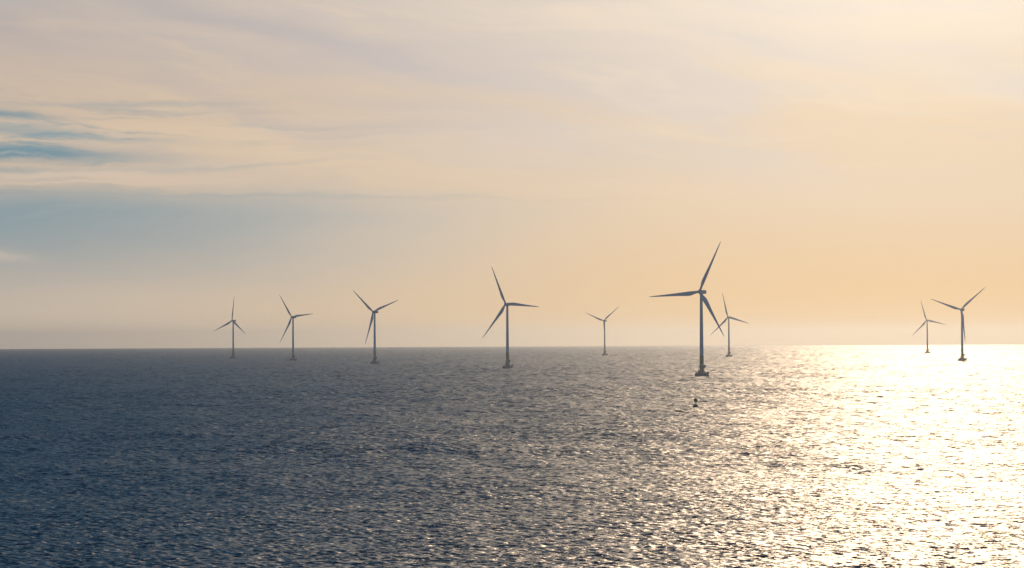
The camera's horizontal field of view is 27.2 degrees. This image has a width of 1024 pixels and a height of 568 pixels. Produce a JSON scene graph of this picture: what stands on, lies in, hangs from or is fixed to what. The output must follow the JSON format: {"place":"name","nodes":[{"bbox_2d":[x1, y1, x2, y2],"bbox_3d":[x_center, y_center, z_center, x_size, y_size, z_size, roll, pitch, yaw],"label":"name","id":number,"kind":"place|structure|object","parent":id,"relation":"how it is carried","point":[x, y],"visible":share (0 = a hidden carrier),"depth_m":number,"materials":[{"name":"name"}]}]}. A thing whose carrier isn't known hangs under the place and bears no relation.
{"place":"outdoors","nodes":[
{"label":"outdoors","id":0,"kind":"place"},
{"bbox_2d":[0,344,1023,567],"bbox_3d":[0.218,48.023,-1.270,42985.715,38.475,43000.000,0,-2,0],"label":"sea","id":1,"kind":"structure","parent":0,"point":[835,456],"depth_m":564.22,"materials":[{"name":"liquid"}]},
{"bbox_2d":[214,301,242,357],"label":"wind turbine","id":2,"kind":"object","parent":1,"relation":"in","point":[233,353],"visible":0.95,"depth_m":4005.90,"materials":[{"name":"metal"}]},
{"bbox_2d":[279,294,309,360],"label":"wind turbine","id":3,"kind":"object","parent":1,"relation":"in","point":[293,355],"visible":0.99,"depth_m":3461.26,"materials":[{"name":"metal"}]},
{"bbox_2d":[355,293,397,363],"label":"wind turbine","id":4,"kind":"object","parent":1,"relation":"in","point":[374,312],"visible":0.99,"depth_m":2904.86,"materials":[{"name":"metal"}]},
{"bbox_2d":[483,266,537,367],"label":"wind turbine","id":5,"kind":"object","parent":1,"relation":"in","point":[507,361],"visible":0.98,"depth_m":2341.97,"materials":[{"name":"metal"}]},
{"bbox_2d":[587,307,617,354],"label":"wind turbine","id":6,"kind":"object","parent":1,"relation":"in","point":[604,321],"visible":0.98,"depth_m":4349.41,"materials":[{"name":"metal"}]},
{"bbox_2d":[650,242,723,376],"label":"wind turbine","id":7,"kind":"object","parent":1,"relation":"in","point":[701,372],"visible":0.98,"depth_m":1785.02,"materials":[{"name":"metal"}]},
{"bbox_2d":[714,293,746,356],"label":"wind turbine","id":8,"kind":"object","parent":1,"relation":"in","point":[723,322],"visible":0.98,"depth_m":3798.00,"materials":[{"name":"metal"}]},
{"bbox_2d":[912,303,945,352],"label":"wind turbine","id":9,"kind":"object","parent":1,"relation":"in","point":[927,351],"visible":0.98,"depth_m":4575.49,"materials":[{"name":"metal"}]},
{"bbox_2d":[932,288,983,360],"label":"wind turbine","id":10,"kind":"object","parent":1,"relation":"in","point":[962,358],"visible":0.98,"depth_m":2944.77,"materials":[{"name":"metal"}]},
{"bbox_2d":[0,0,1023,348],"label":"sky","id":11,"kind":"structure","parent":0,"point":[854,166],"materials":[{"name":"beige"}]}
]}

